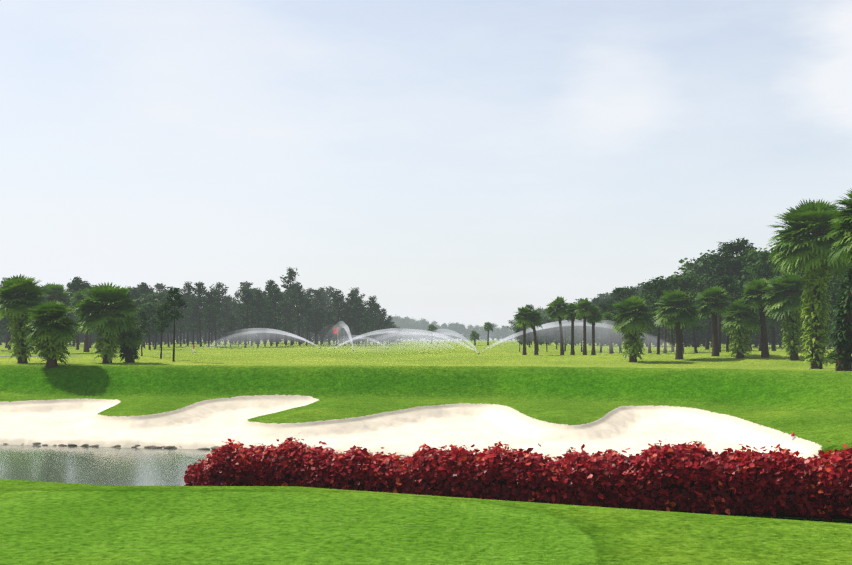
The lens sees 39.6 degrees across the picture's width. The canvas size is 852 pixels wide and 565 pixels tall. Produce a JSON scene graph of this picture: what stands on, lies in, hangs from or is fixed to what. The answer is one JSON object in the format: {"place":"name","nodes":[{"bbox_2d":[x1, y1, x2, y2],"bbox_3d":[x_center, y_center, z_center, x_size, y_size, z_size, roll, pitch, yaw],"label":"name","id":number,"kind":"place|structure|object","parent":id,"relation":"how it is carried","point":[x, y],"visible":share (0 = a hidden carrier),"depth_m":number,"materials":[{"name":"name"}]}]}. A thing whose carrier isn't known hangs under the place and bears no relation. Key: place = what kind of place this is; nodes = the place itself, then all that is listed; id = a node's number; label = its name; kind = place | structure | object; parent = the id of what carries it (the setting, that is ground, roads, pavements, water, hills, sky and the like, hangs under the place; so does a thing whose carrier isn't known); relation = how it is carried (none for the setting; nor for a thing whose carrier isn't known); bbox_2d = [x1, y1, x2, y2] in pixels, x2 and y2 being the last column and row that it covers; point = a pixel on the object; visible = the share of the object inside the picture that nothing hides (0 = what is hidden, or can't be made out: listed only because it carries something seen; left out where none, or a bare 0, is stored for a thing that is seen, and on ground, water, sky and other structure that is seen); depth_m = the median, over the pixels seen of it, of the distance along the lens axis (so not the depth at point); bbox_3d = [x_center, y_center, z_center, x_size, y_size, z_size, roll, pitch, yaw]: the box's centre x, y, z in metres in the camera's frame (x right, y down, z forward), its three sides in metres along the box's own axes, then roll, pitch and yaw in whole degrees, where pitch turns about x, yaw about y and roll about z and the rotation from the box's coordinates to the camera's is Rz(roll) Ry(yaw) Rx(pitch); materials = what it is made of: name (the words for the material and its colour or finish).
{"place":"outdoors","nodes":[
{"label":"outdoors","id":0,"kind":"place"},
{"bbox_2d":[0,444,404,485],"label":"pond water","id":1,"kind":"structure","parent":0,"point":[115,466],"depth_m":30.09,"materials":[{"name":"grey liquid"}]},
{"bbox_2d":[3,442,409,456],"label":"pond edge stones","id":2,"kind":"object","parent":1,"relation":"on","point":[152,446],"visible":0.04,"depth_m":34.72,"materials":[{"name":"grey stone"}]},
{"bbox_2d":[0,340,851,564],"bbox_3d":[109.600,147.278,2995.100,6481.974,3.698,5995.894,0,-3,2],"label":"ground","id":3,"kind":"structure","parent":0,"point":[552,401],"depth_m":35.52,"materials":[{"name":"green plant"}]},
{"bbox_2d":[0,315,10,338],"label":"tree","id":4,"kind":"object","parent":3,"relation":"on","point":[4,323],"visible":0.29,"depth_m":121.40,"materials":[{"name":"green plant"}]},
{"bbox_2d":[0,274,49,362],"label":"fan palm","id":5,"kind":"object","parent":3,"relation":"on","point":[16,302],"visible":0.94,"depth_m":61.04,"materials":[{"name":"green plant"}]},
{"bbox_2d":[23,300,80,367],"bbox_3d":[-15.643,2.136,49.542,2.392,2.911,2.377,0,-3,2],"label":"fan palm","id":6,"kind":"object","parent":3,"relation":"on","point":[52,329],"visible":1,"depth_m":49.14,"materials":[{"name":"green plant"}]},
{"bbox_2d":[38,282,73,313],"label":"fan palm","id":7,"kind":"object","parent":3,"relation":"on","point":[52,291],"visible":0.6,"depth_m":100.26,"materials":[{"name":"green plant"}]},
{"bbox_2d":[65,277,90,349],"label":"tree","id":8,"kind":"object","parent":3,"relation":"on","point":[76,283],"visible":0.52,"depth_m":123.77,"materials":[{"name":"green plant"}]},
{"bbox_2d":[70,288,90,351],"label":"pine tree","id":9,"kind":"object","parent":3,"relation":"on","point":[77,295],"visible":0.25,"depth_m":103.01,"materials":[{"name":"green plant"}]},
{"bbox_2d":[72,282,141,363],"bbox_3d":[-16.799,2.156,62.514,3.728,4.361,3.595,0,-3,2],"label":"fan palm","id":10,"kind":"object","parent":3,"relation":"on","point":[107,313],"visible":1,"depth_m":61.90,"materials":[{"name":"green plant"}]},
{"bbox_2d":[117,322,144,362],"bbox_3d":[-16.087,3.168,63.942,1.937,2.469,2.012,0,-3,2],"label":"fan palm","id":11,"kind":"object","parent":3,"relation":"on","point":[129,343],"visible":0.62,"depth_m":63.56,"materials":[{"name":"green plant"}]},
{"bbox_2d":[125,286,143,304],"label":"tree","id":12,"kind":"object","parent":3,"relation":"on","point":[138,295],"visible":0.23,"depth_m":136.00,"materials":[{"name":"green plant"}]},
{"bbox_2d":[136,309,149,355],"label":"tree","id":13,"kind":"object","parent":3,"relation":"on","point":[142,316],"visible":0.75,"depth_m":75.91,"materials":[{"name":"green plant"}]},
{"bbox_2d":[134,282,155,346],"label":"tree","id":14,"kind":"object","parent":3,"relation":"on","point":[144,287],"visible":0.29,"depth_m":152.34,"materials":[{"name":"green plant"}]},
{"bbox_2d":[134,297,157,348],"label":"tree","id":15,"kind":"object","parent":3,"relation":"on","point":[140,300],"visible":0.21,"depth_m":133.86,"materials":[{"name":"green plant"}]},
{"bbox_2d":[136,301,170,349],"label":"tree","id":16,"kind":"object","parent":3,"relation":"on","point":[149,307],"visible":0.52,"depth_m":112.81,"materials":[{"name":"green plant"}]},
{"bbox_2d":[140,290,180,348],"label":"tree","id":17,"kind":"object","parent":3,"relation":"on","point":[159,297],"visible":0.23,"depth_m":133.95,"materials":[{"name":"green plant"}]},
{"bbox_2d":[151,306,173,358],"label":"tree","id":18,"kind":"object","parent":3,"relation":"on","point":[162,327],"visible":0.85,"depth_m":71.83,"materials":[{"name":"green plant"}]},
{"bbox_2d":[160,291,177,346],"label":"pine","id":19,"kind":"object","parent":3,"relation":"on","point":[171,330],"visible":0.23,"depth_m":151.64,"materials":[{"name":"green plant"}]},
{"bbox_2d":[160,286,186,361],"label":"tree","id":20,"kind":"object","parent":3,"relation":"on","point":[172,292],"visible":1,"depth_m":66.94,"materials":[{"name":"green plant"}]},
{"bbox_2d":[175,296,187,346],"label":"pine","id":21,"kind":"object","parent":3,"relation":"on","point":[185,318],"visible":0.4,"depth_m":160.68,"materials":[{"name":"green plant"}]},
{"bbox_2d":[179,281,196,345],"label":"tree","id":22,"kind":"object","parent":3,"relation":"on","point":[187,291],"visible":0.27,"depth_m":167.55,"materials":[{"name":"green plant"}]},
{"bbox_2d":[184,298,201,344],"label":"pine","id":23,"kind":"object","parent":3,"relation":"on","point":[189,325],"visible":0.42,"depth_m":155.20,"materials":[{"name":"green plant"}]},
{"bbox_2d":[187,281,207,345],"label":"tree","id":24,"kind":"object","parent":3,"relation":"on","point":[199,290],"visible":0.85,"depth_m":151.58,"materials":[{"name":"green plant"}]},
{"bbox_2d":[198,291,220,346],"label":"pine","id":25,"kind":"object","parent":3,"relation":"on","point":[208,306],"visible":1,"depth_m":149.08,"materials":[{"name":"green plant"}]},
{"bbox_2d":[206,290,228,345],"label":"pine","id":26,"kind":"object","parent":3,"relation":"on","point":[219,324],"visible":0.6,"depth_m":155.39,"materials":[{"name":"green plant"}]},
{"bbox_2d":[209,282,231,344],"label":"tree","id":27,"kind":"object","parent":3,"relation":"on","point":[221,292],"visible":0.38,"depth_m":192.12,"materials":[{"name":"green plant"}]},
{"bbox_2d":[219,301,231,345],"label":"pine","id":28,"kind":"object","parent":3,"relation":"on","point":[226,315],"visible":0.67,"depth_m":166.45,"materials":[{"name":"green plant"}]},
{"bbox_2d":[226,313,239,346],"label":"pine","id":29,"kind":"object","parent":3,"relation":"on","point":[230,318],"visible":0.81,"depth_m":153.16,"materials":[{"name":"green plant"}]},
{"bbox_2d":[229,302,242,343],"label":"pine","id":30,"kind":"object","parent":3,"relation":"on","point":[234,307],"visible":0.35,"depth_m":195.06,"materials":[{"name":"green plant"}]},
{"bbox_2d":[233,315,243,345],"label":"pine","id":31,"kind":"object","parent":3,"relation":"on","point":[239,328],"visible":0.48,"depth_m":168.57,"materials":[{"name":"green plant"}]},
{"bbox_2d":[232,281,253,343],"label":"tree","id":32,"kind":"object","parent":3,"relation":"on","point":[246,284],"visible":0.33,"depth_m":222.15,"materials":[{"name":"green plant"}]},
{"bbox_2d":[234,288,260,347],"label":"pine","id":33,"kind":"object","parent":3,"relation":"on","point":[247,296],"visible":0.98,"depth_m":148.99,"materials":[{"name":"green plant"}]},
{"bbox_2d":[249,290,267,346],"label":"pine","id":34,"kind":"object","parent":3,"relation":"on","point":[259,306],"visible":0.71,"depth_m":149.86,"materials":[{"name":"green plant"}]},
{"bbox_2d":[201,328,319,347],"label":"sprinkler","id":35,"kind":"object","parent":3,"relation":"on","point":[292,335],"visible":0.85,"depth_m":124.72,"materials":[{"name":"grey"}]},
{"bbox_2d":[260,300,273,346],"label":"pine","id":36,"kind":"object","parent":3,"relation":"on","point":[268,323],"visible":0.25,"depth_m":154.27,"materials":[{"name":"green plant"}]},
{"bbox_2d":[254,279,282,345],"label":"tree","id":37,"kind":"object","parent":3,"relation":"on","point":[270,283],"visible":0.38,"depth_m":158.42,"materials":[{"name":"green plant"}]},
{"bbox_2d":[264,287,289,346],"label":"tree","id":38,"kind":"object","parent":3,"relation":"on","point":[275,292],"visible":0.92,"depth_m":151.32,"materials":[{"name":"green plant"}]},
{"bbox_2d":[277,299,293,345],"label":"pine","id":39,"kind":"object","parent":3,"relation":"on","point":[287,319],"visible":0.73,"depth_m":163.62,"materials":[{"name":"green plant"}]},
{"bbox_2d":[279,267,302,344],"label":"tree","id":40,"kind":"object","parent":3,"relation":"on","point":[290,273],"visible":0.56,"depth_m":168.42,"materials":[{"name":"green plant"}]},
{"bbox_2d":[284,285,307,345],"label":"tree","id":41,"kind":"object","parent":3,"relation":"on","point":[299,301],"visible":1,"depth_m":159.12,"materials":[{"name":"green plant"}]},
{"bbox_2d":[299,288,316,343],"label":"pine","id":42,"kind":"object","parent":3,"relation":"on","point":[309,295],"visible":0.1,"depth_m":202.69,"materials":[{"name":"green plant"}]},
{"bbox_2d":[301,298,316,344],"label":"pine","id":43,"kind":"object","parent":3,"relation":"on","point":[307,314],"visible":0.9,"depth_m":160.95,"materials":[{"name":"green plant"}]},
{"bbox_2d":[310,308,323,344],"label":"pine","id":44,"kind":"object","parent":3,"relation":"on","point":[319,323],"visible":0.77,"depth_m":166.47,"materials":[{"name":"green plant"}]},
{"bbox_2d":[310,289,326,343],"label":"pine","id":45,"kind":"object","parent":3,"relation":"on","point":[318,295],"visible":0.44,"depth_m":191.27,"materials":[{"name":"green plant"}]},
{"bbox_2d":[313,306,327,344],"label":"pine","id":46,"kind":"object","parent":3,"relation":"on","point":[320,308],"visible":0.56,"depth_m":168.06,"materials":[{"name":"green plant"}]},
{"bbox_2d":[322,311,333,345],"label":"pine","id":47,"kind":"object","parent":3,"relation":"on","point":[329,326],"visible":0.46,"depth_m":162.96,"materials":[{"name":"green plant"}]},
{"bbox_2d":[321,286,337,342],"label":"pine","id":48,"kind":"object","parent":3,"relation":"on","point":[329,290],"visible":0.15,"depth_m":242.90,"materials":[{"name":"green plant"}]},
{"bbox_2d":[328,289,349,345],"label":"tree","id":49,"kind":"object","parent":3,"relation":"on","point":[335,299],"visible":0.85,"depth_m":163.03,"materials":[{"name":"green plant"}]},
{"bbox_2d":[339,306,352,345],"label":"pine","id":50,"kind":"object","parent":3,"relation":"on","point":[345,322],"visible":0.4,"depth_m":165.26,"materials":[{"name":"green plant"}]},
{"bbox_2d":[343,292,361,343],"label":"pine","id":51,"kind":"object","parent":3,"relation":"on","point":[351,299],"visible":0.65,"depth_m":166.09,"materials":[{"name":"green plant"}]},
{"bbox_2d":[348,296,366,345],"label":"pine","id":52,"kind":"object","parent":3,"relation":"on","point":[359,301],"visible":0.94,"depth_m":164.62,"materials":[{"name":"green plant"}]},
{"bbox_2d":[359,310,371,346],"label":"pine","id":53,"kind":"object","parent":3,"relation":"on","point":[366,319],"visible":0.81,"depth_m":149.86,"materials":[{"name":"green plant"}]},
{"bbox_2d":[363,296,379,344],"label":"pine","id":54,"kind":"object","parent":3,"relation":"on","point":[370,307],"visible":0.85,"depth_m":169.28,"materials":[{"name":"green plant"}]},
{"bbox_2d":[375,318,383,344],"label":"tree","id":55,"kind":"object","parent":3,"relation":"on","point":[379,320],"visible":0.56,"depth_m":164.13,"materials":[{"name":"green plant"}]},
{"bbox_2d":[377,308,391,343],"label":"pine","id":56,"kind":"object","parent":3,"relation":"on","point":[382,311],"visible":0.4,"depth_m":192.76,"materials":[{"name":"green plant"}]},
{"bbox_2d":[334,328,452,348],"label":"sprinkler","id":57,"kind":"object","parent":3,"relation":"on","point":[372,334],"visible":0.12,"depth_m":121.68,"materials":[{"name":"grey"}]},
{"bbox_2d":[402,321,411,340],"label":"tree","id":58,"kind":"object","parent":3,"relation":"on","point":[405,325],"visible":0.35,"depth_m":828.34,"materials":[{"name":"plant"}]},
{"bbox_2d":[419,320,430,340],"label":"tree","id":59,"kind":"object","parent":3,"relation":"on","point":[423,324],"visible":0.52,"depth_m":845.86,"materials":[{"name":"plant"}]},
{"bbox_2d":[456,324,468,340],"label":"tree","id":60,"kind":"object","parent":3,"relation":"on","point":[462,327],"visible":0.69,"depth_m":816.35,"materials":[{"name":"plant"}]},
{"bbox_2d":[483,322,493,344],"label":"slim palm","id":61,"kind":"object","parent":3,"relation":"on","point":[487,326],"visible":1,"depth_m":171.07,"materials":[{"name":"green plant"}]},
{"bbox_2d":[183,432,851,522],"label":"hedge","id":62,"kind":"object","parent":3,"relation":"on","point":[699,478],"visible":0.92,"depth_m":17.30,"materials":[{"name":"red plant"}]},
{"bbox_2d":[355,319,683,353],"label":"sprinkler","id":63,"kind":"object","parent":3,"relation":"on","point":[504,339],"visible":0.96,"depth_m":88.51,"materials":[{"name":"grey"}]},
{"bbox_2d":[512,306,535,354],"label":"slim palm","id":64,"kind":"object","parent":3,"relation":"on","point":[522,318],"visible":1,"depth_m":86.59,"materials":[{"name":"green plant"}]},
{"bbox_2d":[526,310,543,354],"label":"slim palm","id":65,"kind":"object","parent":3,"relation":"on","point":[538,318],"visible":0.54,"depth_m":86.99,"materials":[{"name":"green plant"}]},
{"bbox_2d":[541,314,558,344],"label":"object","id":66,"kind":"object","parent":3,"relation":"on","point":[551,338],"visible":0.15,"depth_m":170.85,"materials":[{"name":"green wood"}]},
{"bbox_2d":[545,296,568,354],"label":"slim palm","id":67,"kind":"object","parent":3,"relation":"on","point":[558,311],"visible":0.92,"depth_m":87.46,"materials":[{"name":"green plant"}]},
{"bbox_2d":[562,302,581,354],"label":"slim palm","id":68,"kind":"object","parent":3,"relation":"on","point":[571,315],"visible":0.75,"depth_m":86.35,"materials":[{"name":"green plant"}]},
{"bbox_2d":[566,318,591,351],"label":"tree","id":69,"kind":"object","parent":3,"relation":"on","point":[579,321],"depth_m":108.39,"materials":[{"name":"plant"}]},
{"bbox_2d":[574,298,593,354],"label":"slim palm","id":70,"kind":"object","parent":3,"relation":"on","point":[583,305],"visible":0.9,"depth_m":84.34,"materials":[{"name":"green plant"}]},
{"bbox_2d":[576,322,606,343],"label":"tree","id":71,"kind":"object","parent":3,"relation":"on","point":[589,331],"depth_m":107.08,"materials":[{"name":"green plant"}]},
{"bbox_2d":[583,304,602,354],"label":"slim palm","id":72,"kind":"object","parent":3,"relation":"on","point":[590,320],"visible":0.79,"depth_m":84.27,"materials":[{"name":"green plant"}]},
{"bbox_2d":[589,302,609,352],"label":"tree","id":73,"kind":"object","parent":3,"relation":"on","point":[604,305],"visible":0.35,"depth_m":98.17,"materials":[{"name":"green plant"}]},
{"bbox_2d":[602,312,614,353],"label":"slim palm","id":74,"kind":"object","parent":3,"relation":"on","point":[608,316],"visible":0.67,"depth_m":93.50,"materials":[{"name":"green plant"}]},
{"bbox_2d":[598,298,620,351],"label":"tree","id":75,"kind":"object","parent":3,"relation":"on","point":[611,309],"visible":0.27,"depth_m":101.00,"materials":[{"name":"green plant"}]},
{"bbox_2d":[595,310,623,345],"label":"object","id":76,"kind":"object","parent":3,"relation":"on","point":[613,339],"visible":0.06,"depth_m":138.68,"materials":[{"name":"grey wood"}]},
{"bbox_2d":[605,287,632,352],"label":"tree","id":77,"kind":"object","parent":3,"relation":"on","point":[619,292],"visible":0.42,"depth_m":102.61,"materials":[{"name":"green plant"}]},
{"bbox_2d":[617,286,638,340],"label":"tree","id":78,"kind":"object","parent":3,"relation":"on","point":[632,291],"visible":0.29,"depth_m":115.69,"materials":[{"name":"green plant"}]},
{"bbox_2d":[611,295,658,361],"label":"fan palm","id":79,"kind":"object","parent":3,"relation":"on","point":[631,323],"visible":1,"depth_m":70.65,"materials":[{"name":"green plant"}]},
{"bbox_2d":[642,276,672,354],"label":"tree","id":80,"kind":"object","parent":3,"relation":"on","point":[656,284],"visible":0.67,"depth_m":86.18,"materials":[{"name":"leaf"},{"name":"bark"}]},
{"bbox_2d":[644,317,673,344],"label":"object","id":81,"kind":"object","parent":3,"relation":"on","point":[655,336],"visible":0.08,"depth_m":143.42,"materials":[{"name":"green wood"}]},
{"bbox_2d":[642,270,709,353],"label":"tree","id":82,"kind":"object","parent":3,"relation":"on","point":[680,281],"visible":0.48,"depth_m":97.08,"materials":[{"name":"green plant"}]},
{"bbox_2d":[653,289,703,359],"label":"fan palm","id":83,"kind":"object","parent":3,"relation":"on","point":[671,311],"visible":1,"depth_m":72.45,"materials":[{"name":"green plant"}]},
{"bbox_2d":[670,320,707,346],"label":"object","id":84,"kind":"object","parent":3,"relation":"on","point":[688,339],"visible":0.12,"depth_m":127.95,"materials":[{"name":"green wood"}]},
{"bbox_2d":[680,275,708,353],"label":"tree","id":85,"kind":"object","parent":3,"relation":"on","point":[694,336],"visible":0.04,"depth_m":106.88,"materials":[{"name":"green plant"}]},
{"bbox_2d":[686,284,718,346],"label":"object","id":86,"kind":"object","parent":3,"relation":"on","point":[703,333],"visible":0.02,"depth_m":128.37,"materials":[{"name":"green plant"}]},
{"bbox_2d":[678,250,738,349],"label":"tree","id":87,"kind":"object","parent":3,"relation":"on","point":[696,266],"visible":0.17,"depth_m":117.01,"materials":[{"name":"green plant"}]},
{"bbox_2d":[693,286,735,355],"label":"fan palm","id":88,"kind":"object","parent":3,"relation":"on","point":[716,297],"visible":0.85,"depth_m":74.64,"materials":[{"name":"green plant"}]},
{"bbox_2d":[697,250,745,351],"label":"tree","id":89,"kind":"object","parent":3,"relation":"on","point":[718,264],"visible":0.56,"depth_m":99.80,"materials":[{"name":"green plant"}]},
{"bbox_2d":[711,274,740,351],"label":"tree","id":90,"kind":"object","parent":3,"relation":"on","point":[724,281],"visible":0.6,"depth_m":85.52,"materials":[{"name":"green plant"}]},
{"bbox_2d":[716,237,756,295],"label":"tree","id":91,"kind":"object","parent":3,"relation":"on","point":[737,247],"visible":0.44,"depth_m":100.61,"materials":[{"name":"leaf"},{"name":"bark"}]},
{"bbox_2d":[721,298,761,357],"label":"fan palm","id":92,"kind":"object","parent":3,"relation":"on","point":[740,320],"visible":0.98,"depth_m":71.97,"materials":[{"name":"green plant"}]},
{"bbox_2d":[730,246,768,347],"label":"tree","id":93,"kind":"object","parent":3,"relation":"on","point":[742,264],"visible":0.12,"depth_m":100.23,"materials":[{"name":"green plant"}]},
{"bbox_2d":[742,278,773,357],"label":"fan palm","id":94,"kind":"object","parent":3,"relation":"on","point":[753,294],"visible":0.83,"depth_m":72.01,"materials":[{"name":"green plant"}]},
{"bbox_2d":[723,245,793,350],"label":"tree","id":95,"kind":"object","parent":3,"relation":"on","point":[758,266],"visible":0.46,"depth_m":90.58,"materials":[{"name":"green plant"}]},
{"bbox_2d":[747,312,784,346],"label":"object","id":96,"kind":"object","parent":3,"relation":"on","point":[777,331],"visible":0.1,"depth_m":124.66,"materials":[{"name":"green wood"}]},
{"bbox_2d":[751,261,787,350],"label":"tree","id":97,"kind":"object","parent":3,"relation":"on","point":[773,342],"visible":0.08,"depth_m":106.27,"materials":[{"name":"green plant"}]},
{"bbox_2d":[758,271,810,359],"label":"fan palm","id":98,"kind":"object","parent":3,"relation":"on","point":[784,300],"visible":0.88,"depth_m":69.22,"materials":[{"name":"green plant"}]},
{"bbox_2d":[765,198,851,368],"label":"fan palm","id":99,"kind":"object","parent":3,"relation":"on","point":[804,244],"visible":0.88,"depth_m":58.96,"materials":[{"name":"green plant"}]},
{"bbox_2d":[822,266,851,319],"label":"tree","id":100,"kind":"object","parent":3,"relation":"on","point":[838,283],"visible":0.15,"depth_m":84.48,"materials":[{"name":"green plant"}]},
{"bbox_2d":[823,188,851,370],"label":"fan palm","id":101,"kind":"object","parent":3,"relation":"on","point":[841,354],"visible":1,"depth_m":42.52,"materials":[{"name":"green plant"}]},
{"bbox_2d":[824,272,850,350],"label":"tree","id":102,"kind":"object","parent":3,"relation":"on","point":[833,306],"visible":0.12,"depth_m":85.89,"materials":[{"name":"green plant"}]},
{"bbox_2d":[0,0,851,339],"label":"sky","id":103,"kind":"structure","parent":0,"point":[467,162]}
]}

